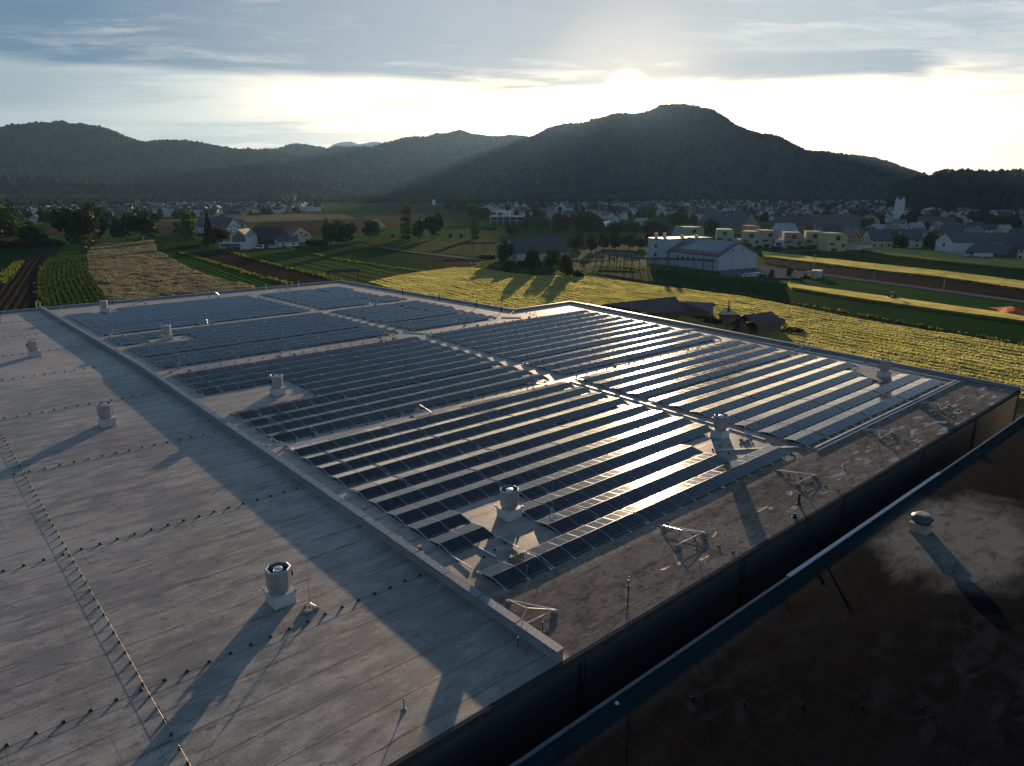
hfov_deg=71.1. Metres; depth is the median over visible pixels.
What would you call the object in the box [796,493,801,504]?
vent pipe
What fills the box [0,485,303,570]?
conductor wire
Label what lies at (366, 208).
field
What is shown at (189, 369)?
lightning mast
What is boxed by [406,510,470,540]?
solar row
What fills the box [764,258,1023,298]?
field
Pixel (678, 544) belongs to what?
lightning mast
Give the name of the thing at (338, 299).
solar row
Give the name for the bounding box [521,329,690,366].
solar row
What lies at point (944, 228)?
house
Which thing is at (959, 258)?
wheat
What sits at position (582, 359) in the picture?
solar row
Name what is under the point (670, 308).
wooden shed
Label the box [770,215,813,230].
house
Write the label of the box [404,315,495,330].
solar row
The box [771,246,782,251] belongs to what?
bush
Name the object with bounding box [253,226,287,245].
barn
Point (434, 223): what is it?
leafy tree
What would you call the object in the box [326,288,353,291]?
solar row
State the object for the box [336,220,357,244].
leafy tree
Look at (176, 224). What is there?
leafy tree
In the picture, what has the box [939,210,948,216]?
village house
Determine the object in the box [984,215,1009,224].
leafy tree
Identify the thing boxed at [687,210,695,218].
village house
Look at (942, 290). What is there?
road
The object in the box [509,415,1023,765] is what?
neighbouring hall
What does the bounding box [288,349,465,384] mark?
solar row
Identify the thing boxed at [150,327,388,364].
solar row
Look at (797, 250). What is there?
road
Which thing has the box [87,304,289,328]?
solar row
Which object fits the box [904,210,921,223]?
leafy tree
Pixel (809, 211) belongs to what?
village house
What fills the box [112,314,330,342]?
solar row
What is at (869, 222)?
leafy tree
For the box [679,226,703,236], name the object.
apartment house
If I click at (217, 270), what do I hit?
field
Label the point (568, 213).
house
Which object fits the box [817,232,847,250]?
apartment house
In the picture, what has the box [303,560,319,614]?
lightning mast
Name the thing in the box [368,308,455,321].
solar row
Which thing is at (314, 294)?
solar row
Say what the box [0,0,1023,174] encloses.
sky
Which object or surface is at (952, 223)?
village house
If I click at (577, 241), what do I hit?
leafy tree
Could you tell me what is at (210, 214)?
village house
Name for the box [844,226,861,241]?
house
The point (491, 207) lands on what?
house
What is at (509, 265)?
bush
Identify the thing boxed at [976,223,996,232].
village house
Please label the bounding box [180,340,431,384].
solar row
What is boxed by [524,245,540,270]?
leafy tree
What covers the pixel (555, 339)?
solar row
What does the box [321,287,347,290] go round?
solar row
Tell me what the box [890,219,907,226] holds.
village house
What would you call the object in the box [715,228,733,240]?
apartment house
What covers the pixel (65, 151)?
hill
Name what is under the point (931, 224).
village house
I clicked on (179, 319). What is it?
solar row
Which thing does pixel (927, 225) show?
leafy tree
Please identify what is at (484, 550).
base rail
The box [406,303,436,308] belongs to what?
solar row
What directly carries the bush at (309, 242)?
on the ground at (584, 252)
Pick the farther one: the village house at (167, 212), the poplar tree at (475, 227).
the village house at (167, 212)
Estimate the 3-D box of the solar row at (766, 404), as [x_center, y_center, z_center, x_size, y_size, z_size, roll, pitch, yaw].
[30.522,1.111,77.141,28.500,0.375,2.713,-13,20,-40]
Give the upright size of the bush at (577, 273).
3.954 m
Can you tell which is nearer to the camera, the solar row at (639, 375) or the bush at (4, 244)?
the solar row at (639, 375)
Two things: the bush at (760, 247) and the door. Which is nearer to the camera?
the door
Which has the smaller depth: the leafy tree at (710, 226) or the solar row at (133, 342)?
the solar row at (133, 342)
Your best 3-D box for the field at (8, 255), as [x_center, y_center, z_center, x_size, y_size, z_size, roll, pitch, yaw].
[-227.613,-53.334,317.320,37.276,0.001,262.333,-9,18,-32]
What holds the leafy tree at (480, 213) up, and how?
on the field at (385, 222)
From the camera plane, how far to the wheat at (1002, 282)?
293.28 m
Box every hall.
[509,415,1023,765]
[669,237,758,271]
[868,223,903,229]
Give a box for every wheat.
[369,267,1023,402]
[761,251,1023,289]
[788,283,1023,322]
[861,248,1023,269]
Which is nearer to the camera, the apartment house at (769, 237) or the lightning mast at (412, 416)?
the lightning mast at (412, 416)
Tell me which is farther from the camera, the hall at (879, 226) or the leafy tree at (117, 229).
the hall at (879, 226)
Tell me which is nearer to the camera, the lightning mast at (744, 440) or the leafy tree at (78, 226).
the lightning mast at (744, 440)
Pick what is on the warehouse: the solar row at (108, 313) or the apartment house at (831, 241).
the solar row at (108, 313)
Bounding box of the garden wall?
[974,253,993,256]
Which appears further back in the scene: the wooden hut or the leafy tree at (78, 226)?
the leafy tree at (78, 226)
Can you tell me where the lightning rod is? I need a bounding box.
[626,580,628,618]
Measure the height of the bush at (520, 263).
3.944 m
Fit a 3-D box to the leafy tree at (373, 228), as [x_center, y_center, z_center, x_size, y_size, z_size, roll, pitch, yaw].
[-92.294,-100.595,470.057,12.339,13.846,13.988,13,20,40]
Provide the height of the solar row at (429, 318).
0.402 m
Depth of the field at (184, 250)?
388.79 m
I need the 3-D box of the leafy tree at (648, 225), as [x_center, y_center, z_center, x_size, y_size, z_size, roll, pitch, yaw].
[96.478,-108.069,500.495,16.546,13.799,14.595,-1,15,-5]
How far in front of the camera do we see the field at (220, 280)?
253.76 m
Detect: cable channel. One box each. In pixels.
[570,380,764,439]
[716,446,798,450]
[760,342,863,362]
[814,380,956,447]
[817,381,959,450]
[869,363,957,381]
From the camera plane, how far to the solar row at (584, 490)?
53.52 m
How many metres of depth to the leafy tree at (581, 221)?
521.58 m
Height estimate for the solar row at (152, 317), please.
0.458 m
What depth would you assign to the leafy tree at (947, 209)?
961.40 m
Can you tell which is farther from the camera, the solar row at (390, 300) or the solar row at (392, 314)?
the solar row at (390, 300)
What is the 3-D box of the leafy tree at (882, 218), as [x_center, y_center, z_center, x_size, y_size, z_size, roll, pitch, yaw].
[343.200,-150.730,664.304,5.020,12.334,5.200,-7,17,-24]
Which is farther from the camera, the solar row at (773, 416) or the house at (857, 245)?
the house at (857, 245)
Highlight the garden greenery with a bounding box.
[2,199,1023,227]
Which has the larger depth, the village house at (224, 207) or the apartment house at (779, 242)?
the village house at (224, 207)
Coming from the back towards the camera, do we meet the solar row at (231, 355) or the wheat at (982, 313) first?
the wheat at (982, 313)
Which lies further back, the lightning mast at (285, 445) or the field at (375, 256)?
the field at (375, 256)
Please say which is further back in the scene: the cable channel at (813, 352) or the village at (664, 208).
the village at (664, 208)
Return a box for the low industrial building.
[647,233,712,264]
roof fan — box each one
[26,339,41,357]
[96,401,116,427]
[99,300,109,312]
[160,324,173,339]
[261,562,297,609]
[268,373,286,395]
[494,485,523,521]
[709,413,731,439]
[876,358,891,377]
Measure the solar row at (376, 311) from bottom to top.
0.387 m
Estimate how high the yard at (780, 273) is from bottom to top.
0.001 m
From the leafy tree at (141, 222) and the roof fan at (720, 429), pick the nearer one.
the roof fan at (720, 429)
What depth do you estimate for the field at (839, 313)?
205.41 m
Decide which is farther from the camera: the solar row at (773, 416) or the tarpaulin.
the tarpaulin
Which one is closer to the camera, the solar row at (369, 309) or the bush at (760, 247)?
the solar row at (369, 309)
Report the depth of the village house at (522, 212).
886.96 m
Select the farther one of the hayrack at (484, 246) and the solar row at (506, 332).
the hayrack at (484, 246)
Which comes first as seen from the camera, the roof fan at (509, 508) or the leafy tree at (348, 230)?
the roof fan at (509, 508)
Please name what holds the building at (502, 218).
on the ground at (584, 252)
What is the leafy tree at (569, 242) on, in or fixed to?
on the ground at (584, 252)
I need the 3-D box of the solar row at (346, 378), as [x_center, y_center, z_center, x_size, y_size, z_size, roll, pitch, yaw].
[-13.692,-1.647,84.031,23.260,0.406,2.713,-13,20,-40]
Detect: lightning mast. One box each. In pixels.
[169,344,191,372]
[263,420,287,448]
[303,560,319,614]
[410,400,432,417]
[505,599,557,622]
[546,478,555,518]
[660,494,706,547]
[739,416,749,442]
[777,444,816,485]
[861,407,893,439]
[919,385,950,411]
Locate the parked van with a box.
[253,245,263,248]
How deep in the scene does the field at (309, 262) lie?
315.07 m
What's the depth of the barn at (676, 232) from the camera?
469.37 m
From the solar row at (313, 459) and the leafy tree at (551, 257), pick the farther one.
the leafy tree at (551, 257)
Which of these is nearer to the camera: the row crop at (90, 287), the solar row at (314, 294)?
the solar row at (314, 294)
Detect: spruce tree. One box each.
[37,205,45,223]
[202,211,216,243]
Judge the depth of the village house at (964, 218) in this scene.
751.84 m
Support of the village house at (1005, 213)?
on the ground at (584, 252)
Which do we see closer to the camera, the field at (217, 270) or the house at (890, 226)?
the field at (217, 270)
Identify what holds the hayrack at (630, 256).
on the ground at (584, 252)
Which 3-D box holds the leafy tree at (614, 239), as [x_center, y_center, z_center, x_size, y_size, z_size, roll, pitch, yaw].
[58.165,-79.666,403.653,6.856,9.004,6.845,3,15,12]
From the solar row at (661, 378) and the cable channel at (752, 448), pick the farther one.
the solar row at (661, 378)
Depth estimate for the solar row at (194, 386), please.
84.27 m
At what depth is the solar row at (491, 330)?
108.46 m
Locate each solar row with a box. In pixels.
[66,312,92,316]
[70,297,261,318]
[73,299,266,320]
[76,300,272,321]
[79,301,277,324]
[83,303,282,326]
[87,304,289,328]
[91,306,296,330]
[95,307,302,332]
[99,309,309,335]
[108,312,322,340]
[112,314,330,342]
[117,295,248,309]
[117,339,149,345]
[121,296,253,310]
[126,319,352,351]
[132,321,360,353]
[137,323,369,357]
[144,325,379,361]
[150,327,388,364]
[156,330,397,368]
[172,337,421,379]
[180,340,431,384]
[187,315,337,335]
[187,343,441,389]
[192,317,345,338]
[195,346,453,395]
[230,361,503,419]
[242,365,518,427]
[254,370,532,434]
[260,289,312,295]
[265,290,317,296]
[265,374,548,443]
[271,291,324,297]
[276,290,352,298]
[281,291,358,300]
[286,382,575,457]
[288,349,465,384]
[289,292,366,301]
[293,293,372,302]
[298,294,378,304]
[298,353,478,389]
[300,387,591,466]
[305,298,362,306]
[308,357,490,394]
[311,300,368,307]
[314,392,609,476]
[316,286,341,289]
[318,301,376,309]
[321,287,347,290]
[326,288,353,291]
[330,397,629,487]
[332,304,391,312]
[338,305,397,313]
[345,307,406,315]
[348,404,651,500]
[353,308,413,317]
[361,310,422,319]
[363,295,392,299]
[367,410,671,513]
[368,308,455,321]
[370,296,398,300]
[376,310,465,323]
[377,298,406,302]
[386,416,693,526]
[387,312,475,325]
[391,300,420,304]
[396,313,485,327]
[398,302,428,306]
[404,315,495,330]
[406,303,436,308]
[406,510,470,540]
[414,304,443,309]
[422,306,453,310]
[426,310,589,337]
[428,523,496,554]
[437,312,601,340]
[448,314,612,343]
[459,316,623,347]
[470,319,636,350]
[476,445,794,591]
[482,321,648,353]
[493,324,661,357]
[506,326,675,361]
[516,423,710,501]
[520,444,702,522]
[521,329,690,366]
[536,332,704,370]
[536,453,729,535]
[550,335,720,375]
[575,340,746,383]
[592,343,762,387]
[608,347,778,393]
[625,350,796,398]
[649,354,817,405]
[669,358,836,411]
[689,362,857,417]
[710,370,864,424]
[733,377,878,431]
[757,374,919,439]
[783,378,944,447]
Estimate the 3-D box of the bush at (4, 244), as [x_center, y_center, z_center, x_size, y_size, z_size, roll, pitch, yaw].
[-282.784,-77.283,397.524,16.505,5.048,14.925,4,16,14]
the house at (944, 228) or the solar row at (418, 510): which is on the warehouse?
the solar row at (418, 510)
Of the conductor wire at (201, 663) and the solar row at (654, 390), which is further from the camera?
the solar row at (654, 390)
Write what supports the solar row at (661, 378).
on the warehouse
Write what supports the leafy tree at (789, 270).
on the yard at (780, 273)
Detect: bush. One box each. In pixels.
[0,240,10,247]
[8,238,42,247]
[36,238,66,246]
[304,239,317,245]
[316,239,328,244]
[477,254,496,259]
[503,259,516,271]
[516,260,524,267]
[572,270,584,276]
[692,315,712,319]
[703,317,721,323]
[755,245,767,249]
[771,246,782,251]
[779,326,804,332]
[787,246,796,250]
[797,246,805,249]
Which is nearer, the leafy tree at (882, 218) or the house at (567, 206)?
the leafy tree at (882, 218)
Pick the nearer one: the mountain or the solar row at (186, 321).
the solar row at (186, 321)
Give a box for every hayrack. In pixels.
[326,269,358,282]
[461,242,496,252]
[570,250,578,259]
[594,251,658,271]
[601,249,634,261]
[651,257,713,271]
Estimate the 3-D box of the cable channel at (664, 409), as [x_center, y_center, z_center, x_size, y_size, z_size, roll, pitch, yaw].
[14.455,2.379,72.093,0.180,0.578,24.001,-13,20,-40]
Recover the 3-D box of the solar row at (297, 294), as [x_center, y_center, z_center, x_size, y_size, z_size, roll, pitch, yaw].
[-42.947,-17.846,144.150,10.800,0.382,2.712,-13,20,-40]
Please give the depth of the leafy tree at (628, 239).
402.16 m
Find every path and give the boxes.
[367,264,500,284]
[381,247,499,261]
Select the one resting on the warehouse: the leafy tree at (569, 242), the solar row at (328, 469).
the solar row at (328, 469)
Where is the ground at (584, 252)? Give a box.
[0,200,1023,342]
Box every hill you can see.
[0,129,368,189]
[276,133,517,192]
[405,108,909,200]
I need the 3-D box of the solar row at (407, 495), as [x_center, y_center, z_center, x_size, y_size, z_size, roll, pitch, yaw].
[2.660,5.656,59.651,32.220,0.385,2.713,-13,20,-40]
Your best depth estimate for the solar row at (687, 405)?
79.56 m
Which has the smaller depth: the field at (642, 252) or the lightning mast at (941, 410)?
the lightning mast at (941, 410)
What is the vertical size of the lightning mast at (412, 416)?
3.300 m
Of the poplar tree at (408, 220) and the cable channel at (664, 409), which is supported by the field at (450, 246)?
the poplar tree at (408, 220)
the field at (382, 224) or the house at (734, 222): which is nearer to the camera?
the house at (734, 222)
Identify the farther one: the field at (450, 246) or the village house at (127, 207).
the village house at (127, 207)
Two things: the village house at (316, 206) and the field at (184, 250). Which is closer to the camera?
the field at (184, 250)
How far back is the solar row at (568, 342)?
99.51 m
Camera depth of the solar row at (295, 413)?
73.04 m
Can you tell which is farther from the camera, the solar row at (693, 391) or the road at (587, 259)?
the road at (587, 259)
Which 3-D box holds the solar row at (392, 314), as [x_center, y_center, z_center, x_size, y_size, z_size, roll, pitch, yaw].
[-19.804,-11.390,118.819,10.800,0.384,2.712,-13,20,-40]
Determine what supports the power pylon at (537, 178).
on the ground at (584, 252)
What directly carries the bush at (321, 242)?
on the ground at (584, 252)
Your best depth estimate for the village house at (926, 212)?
824.28 m
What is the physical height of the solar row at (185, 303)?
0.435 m
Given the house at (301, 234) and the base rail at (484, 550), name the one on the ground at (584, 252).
the house at (301, 234)
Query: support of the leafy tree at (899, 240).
on the ground at (584, 252)
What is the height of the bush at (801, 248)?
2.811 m
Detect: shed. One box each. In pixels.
[600,296,685,319]
[679,301,715,318]
[718,307,750,333]
[965,242,1018,257]
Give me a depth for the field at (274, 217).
821.12 m
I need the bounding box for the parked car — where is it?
[742,273,753,277]
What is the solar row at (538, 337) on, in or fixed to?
on the warehouse
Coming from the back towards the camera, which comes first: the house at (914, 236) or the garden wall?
the house at (914, 236)
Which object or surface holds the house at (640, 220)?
on the ground at (584, 252)
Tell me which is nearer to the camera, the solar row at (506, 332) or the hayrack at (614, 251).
the solar row at (506, 332)
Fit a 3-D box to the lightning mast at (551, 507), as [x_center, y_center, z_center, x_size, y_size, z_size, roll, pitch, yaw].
[2.618,7.697,47.692,0.900,3.000,0.820,-13,20,-40]
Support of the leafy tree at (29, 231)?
on the ground at (584, 252)
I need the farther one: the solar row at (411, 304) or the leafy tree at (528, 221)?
the leafy tree at (528, 221)
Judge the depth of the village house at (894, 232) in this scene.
444.20 m
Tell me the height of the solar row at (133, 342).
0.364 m
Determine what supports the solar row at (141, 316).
on the warehouse
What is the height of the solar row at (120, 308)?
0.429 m
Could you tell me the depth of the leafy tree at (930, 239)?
404.73 m
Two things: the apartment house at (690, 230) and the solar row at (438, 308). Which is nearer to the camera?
the solar row at (438, 308)
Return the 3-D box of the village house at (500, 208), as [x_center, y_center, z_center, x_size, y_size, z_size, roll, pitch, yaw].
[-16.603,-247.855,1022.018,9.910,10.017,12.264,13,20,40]
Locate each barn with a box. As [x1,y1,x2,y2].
[195,217,241,232]
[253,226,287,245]
[505,236,570,260]
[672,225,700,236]
[1005,229,1023,258]
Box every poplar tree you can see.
[179,208,197,239]
[398,202,413,238]
[470,217,480,238]
[768,269,774,276]
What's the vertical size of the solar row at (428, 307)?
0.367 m
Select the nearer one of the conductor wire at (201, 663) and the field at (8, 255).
the conductor wire at (201, 663)
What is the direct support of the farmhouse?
on the ground at (584, 252)
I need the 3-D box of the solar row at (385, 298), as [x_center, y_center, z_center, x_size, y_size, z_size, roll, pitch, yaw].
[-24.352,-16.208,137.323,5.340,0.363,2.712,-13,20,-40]
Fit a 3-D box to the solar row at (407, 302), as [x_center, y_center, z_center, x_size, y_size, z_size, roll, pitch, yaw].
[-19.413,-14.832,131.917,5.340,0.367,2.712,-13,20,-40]
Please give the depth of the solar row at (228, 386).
82.91 m
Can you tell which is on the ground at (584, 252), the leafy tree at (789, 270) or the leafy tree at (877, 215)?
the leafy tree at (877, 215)
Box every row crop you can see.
[40,253,108,306]
[154,239,212,248]
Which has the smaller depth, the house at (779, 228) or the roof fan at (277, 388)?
the roof fan at (277, 388)
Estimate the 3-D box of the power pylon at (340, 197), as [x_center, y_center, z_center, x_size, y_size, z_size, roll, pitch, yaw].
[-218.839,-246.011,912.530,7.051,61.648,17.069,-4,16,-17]
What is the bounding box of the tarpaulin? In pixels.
[989,306,1023,314]
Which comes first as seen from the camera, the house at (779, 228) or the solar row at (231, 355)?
the solar row at (231, 355)
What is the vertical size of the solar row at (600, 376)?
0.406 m
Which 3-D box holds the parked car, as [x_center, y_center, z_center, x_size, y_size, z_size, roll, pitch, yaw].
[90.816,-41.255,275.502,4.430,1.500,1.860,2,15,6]
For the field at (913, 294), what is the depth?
232.43 m
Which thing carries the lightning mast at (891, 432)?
on the warehouse
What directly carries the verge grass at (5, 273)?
on the ground at (584, 252)
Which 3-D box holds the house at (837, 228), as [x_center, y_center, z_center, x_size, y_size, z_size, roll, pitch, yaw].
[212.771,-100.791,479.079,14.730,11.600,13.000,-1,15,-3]
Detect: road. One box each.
[573,258,607,260]
[779,249,818,252]
[823,274,1023,302]
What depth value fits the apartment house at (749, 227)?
469.79 m
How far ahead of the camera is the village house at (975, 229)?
497.95 m
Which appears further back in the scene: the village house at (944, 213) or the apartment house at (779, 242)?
the village house at (944, 213)
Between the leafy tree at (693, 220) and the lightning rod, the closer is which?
the lightning rod
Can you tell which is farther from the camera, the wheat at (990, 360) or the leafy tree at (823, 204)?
the leafy tree at (823, 204)
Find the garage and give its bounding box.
[219,242,252,248]
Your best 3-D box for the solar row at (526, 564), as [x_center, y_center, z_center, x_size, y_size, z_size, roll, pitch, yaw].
[10.846,8.342,50.798,32.220,0.370,2.713,-13,20,-40]
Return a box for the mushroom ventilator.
[908,511,933,535]
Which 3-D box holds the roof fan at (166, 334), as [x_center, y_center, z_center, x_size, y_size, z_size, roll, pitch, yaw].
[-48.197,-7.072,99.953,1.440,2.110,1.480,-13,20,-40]
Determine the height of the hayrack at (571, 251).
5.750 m
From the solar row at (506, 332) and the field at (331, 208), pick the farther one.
the field at (331, 208)
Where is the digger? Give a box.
[804,271,815,278]
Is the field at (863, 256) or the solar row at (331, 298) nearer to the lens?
the solar row at (331, 298)
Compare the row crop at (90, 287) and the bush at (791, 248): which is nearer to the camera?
the row crop at (90, 287)
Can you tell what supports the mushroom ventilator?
on the neighbouring hall
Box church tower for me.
[893,195,904,218]
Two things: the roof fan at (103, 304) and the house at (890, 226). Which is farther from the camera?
the house at (890, 226)
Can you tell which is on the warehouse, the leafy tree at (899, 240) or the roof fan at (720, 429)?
the roof fan at (720, 429)
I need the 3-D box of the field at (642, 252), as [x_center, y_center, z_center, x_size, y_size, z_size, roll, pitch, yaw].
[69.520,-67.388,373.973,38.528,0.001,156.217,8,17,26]
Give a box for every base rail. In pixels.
[450,555,471,568]
[475,545,496,557]
[497,536,518,547]
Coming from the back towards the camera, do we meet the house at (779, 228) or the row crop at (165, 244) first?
the house at (779, 228)
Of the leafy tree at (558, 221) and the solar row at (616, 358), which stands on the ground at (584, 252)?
the leafy tree at (558, 221)
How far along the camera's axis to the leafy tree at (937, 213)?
833.90 m
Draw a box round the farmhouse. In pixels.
[935,232,1007,253]
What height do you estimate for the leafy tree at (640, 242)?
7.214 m
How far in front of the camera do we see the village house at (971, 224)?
568.70 m
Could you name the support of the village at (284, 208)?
on the ground at (584, 252)
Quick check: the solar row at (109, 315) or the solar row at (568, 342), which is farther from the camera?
the solar row at (109, 315)
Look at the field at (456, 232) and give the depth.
543.85 m
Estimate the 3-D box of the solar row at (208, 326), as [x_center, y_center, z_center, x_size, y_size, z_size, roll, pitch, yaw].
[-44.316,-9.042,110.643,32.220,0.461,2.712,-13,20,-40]
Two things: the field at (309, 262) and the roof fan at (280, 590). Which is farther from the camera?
the field at (309, 262)
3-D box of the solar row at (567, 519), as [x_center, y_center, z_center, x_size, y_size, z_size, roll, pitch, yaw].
[9.628,7.709,52.928,19.540,0.367,2.713,-13,20,-40]
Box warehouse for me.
[0,280,1020,765]
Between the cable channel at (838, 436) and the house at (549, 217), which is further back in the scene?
the house at (549, 217)
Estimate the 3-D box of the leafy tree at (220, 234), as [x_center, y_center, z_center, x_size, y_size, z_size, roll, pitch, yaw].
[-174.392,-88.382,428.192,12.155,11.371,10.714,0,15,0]
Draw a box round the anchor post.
[401,697,406,711]
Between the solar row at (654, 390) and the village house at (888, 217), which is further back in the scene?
the village house at (888, 217)
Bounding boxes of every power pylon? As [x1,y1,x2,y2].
[339,171,344,214]
[535,173,539,202]
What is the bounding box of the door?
[733,259,740,268]
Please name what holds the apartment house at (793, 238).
on the ground at (584, 252)
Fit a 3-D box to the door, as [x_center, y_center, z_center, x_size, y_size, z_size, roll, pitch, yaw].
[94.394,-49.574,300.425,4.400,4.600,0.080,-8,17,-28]
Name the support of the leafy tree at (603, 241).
on the ground at (584, 252)
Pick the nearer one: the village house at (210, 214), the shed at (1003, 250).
the shed at (1003, 250)
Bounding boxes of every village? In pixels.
[4,201,313,216]
[536,200,1023,220]
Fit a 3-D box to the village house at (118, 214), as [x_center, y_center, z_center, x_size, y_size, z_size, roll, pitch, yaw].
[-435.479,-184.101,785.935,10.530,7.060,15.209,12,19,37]
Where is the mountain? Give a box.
[328,142,380,147]
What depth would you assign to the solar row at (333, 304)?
130.70 m
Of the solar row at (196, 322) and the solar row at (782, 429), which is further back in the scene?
the solar row at (196, 322)
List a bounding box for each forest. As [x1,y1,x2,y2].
[0,103,1023,210]
[0,161,369,200]
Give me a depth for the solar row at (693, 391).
81.47 m
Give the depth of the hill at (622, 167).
2967.81 m
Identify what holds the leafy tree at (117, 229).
on the ground at (584, 252)
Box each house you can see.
[28,214,38,222]
[113,212,122,217]
[121,205,132,209]
[162,209,171,216]
[199,208,211,212]
[200,211,214,216]
[210,208,219,215]
[221,206,232,212]
[224,211,240,216]
[230,228,257,246]
[233,208,246,215]
[235,218,246,227]
[273,235,298,246]
[286,225,311,242]
[311,203,320,210]
[481,204,496,211]
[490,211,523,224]
[495,206,505,212]
[509,207,517,214]
[520,209,531,215]
[542,214,552,226]
[546,206,554,210]
[555,203,573,213]
[562,210,576,217]
[586,209,596,216]
[601,212,614,219]
[608,216,619,222]
[617,208,629,213]
[618,213,628,219]
[634,217,647,225]
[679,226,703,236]
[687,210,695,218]
[697,212,759,233]
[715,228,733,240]
[741,225,760,235]
[741,230,761,247]
[755,229,778,247]
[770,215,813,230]
[771,222,798,238]
[774,239,783,246]
[781,231,803,248]
[803,210,813,215]
[803,230,819,247]
[810,214,860,219]
[812,219,860,230]
[816,223,844,232]
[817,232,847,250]
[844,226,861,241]
[847,240,872,250]
[858,214,880,226]
[859,226,876,234]
[860,228,892,247]
[882,223,900,229]
[883,228,899,244]
[885,213,891,222]
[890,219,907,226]
[895,228,923,247]
[904,221,924,228]
[912,227,928,237]
[917,216,955,224]
[918,219,933,231]
[920,211,931,214]
[932,221,942,229]
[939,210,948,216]
[939,224,963,236]
[946,222,964,226]
[959,215,967,221]
[964,226,986,232]
[966,221,983,227]
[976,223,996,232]
[992,224,1012,232]
[1000,211,1012,214]
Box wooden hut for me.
[729,311,784,332]
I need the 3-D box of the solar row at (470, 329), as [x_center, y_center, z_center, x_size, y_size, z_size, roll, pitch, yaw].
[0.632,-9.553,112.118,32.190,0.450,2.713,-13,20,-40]
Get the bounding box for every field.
[0,246,40,271]
[0,246,62,310]
[2,226,60,238]
[96,258,230,295]
[156,221,261,228]
[157,226,232,235]
[157,240,214,252]
[159,214,354,221]
[164,252,292,287]
[191,249,336,283]
[230,247,420,285]
[252,221,333,234]
[262,218,479,226]
[280,204,350,213]
[290,245,452,270]
[344,204,391,212]
[353,226,577,237]
[354,239,500,258]
[367,219,386,226]
[369,247,478,267]
[383,204,440,212]
[436,204,510,212]
[580,266,1023,343]
[582,248,654,266]
[586,274,1023,345]
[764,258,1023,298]
[776,250,1023,280]
[794,277,1023,311]
[1015,401,1023,419]
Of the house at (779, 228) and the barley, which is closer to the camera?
the barley
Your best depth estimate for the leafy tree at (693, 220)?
642.33 m
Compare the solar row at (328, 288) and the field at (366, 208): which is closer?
the solar row at (328, 288)
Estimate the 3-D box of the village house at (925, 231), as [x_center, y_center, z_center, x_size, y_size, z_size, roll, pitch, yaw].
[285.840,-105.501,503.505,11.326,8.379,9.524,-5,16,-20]
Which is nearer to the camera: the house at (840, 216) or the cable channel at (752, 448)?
the cable channel at (752, 448)
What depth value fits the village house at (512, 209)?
943.47 m
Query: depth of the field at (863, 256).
328.99 m
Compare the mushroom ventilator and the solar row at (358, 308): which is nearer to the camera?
the mushroom ventilator
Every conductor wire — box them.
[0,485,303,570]
[1,433,190,765]
[1,571,425,745]
[4,429,223,475]
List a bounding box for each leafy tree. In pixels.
[0,205,21,240]
[17,221,47,240]
[41,209,50,223]
[48,202,102,253]
[89,212,109,241]
[108,215,129,240]
[120,210,161,239]
[172,221,179,227]
[212,226,229,242]
[320,218,334,244]
[331,219,343,244]
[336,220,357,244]
[361,219,379,239]
[412,217,425,238]
[423,213,443,238]
[466,206,490,220]
[496,240,513,260]
[504,225,518,235]
[522,214,534,228]
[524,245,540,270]
[542,246,561,271]
[551,213,570,233]
[557,252,573,275]
[566,236,574,248]
[569,211,593,233]
[572,233,583,249]
[586,234,597,251]
[588,213,604,234]
[597,233,609,248]
[603,221,622,235]
[609,234,620,248]
[620,221,640,234]
[620,233,637,248]
[635,236,644,248]
[638,218,660,233]
[644,230,653,244]
[654,222,669,236]
[667,212,688,224]
[688,214,697,225]
[703,218,719,236]
[786,267,792,275]
[817,202,827,206]
[866,218,874,225]
[874,211,880,219]
[879,215,884,223]
[892,234,909,247]
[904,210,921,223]
[924,221,929,230]
[924,231,937,249]
[934,209,940,216]
[942,206,952,212]
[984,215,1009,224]
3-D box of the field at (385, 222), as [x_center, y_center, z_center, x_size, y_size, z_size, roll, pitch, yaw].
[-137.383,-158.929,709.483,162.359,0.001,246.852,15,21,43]
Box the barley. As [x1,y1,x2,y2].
[87,239,254,300]
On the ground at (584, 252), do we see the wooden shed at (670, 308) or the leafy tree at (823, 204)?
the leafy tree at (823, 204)
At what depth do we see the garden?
300.07 m
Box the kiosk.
[811,269,822,277]
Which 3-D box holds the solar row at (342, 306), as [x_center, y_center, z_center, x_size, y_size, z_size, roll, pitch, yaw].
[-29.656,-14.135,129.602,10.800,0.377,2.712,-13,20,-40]
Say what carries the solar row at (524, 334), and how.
on the warehouse
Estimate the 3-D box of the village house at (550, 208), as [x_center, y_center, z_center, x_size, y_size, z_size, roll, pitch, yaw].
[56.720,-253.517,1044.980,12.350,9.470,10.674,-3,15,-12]
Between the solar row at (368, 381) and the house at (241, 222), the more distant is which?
the house at (241, 222)
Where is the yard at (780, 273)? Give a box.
[718,267,811,278]
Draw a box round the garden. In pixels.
[477,258,585,275]
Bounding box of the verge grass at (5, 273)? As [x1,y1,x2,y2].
[0,246,1023,344]
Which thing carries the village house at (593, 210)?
on the ground at (584, 252)

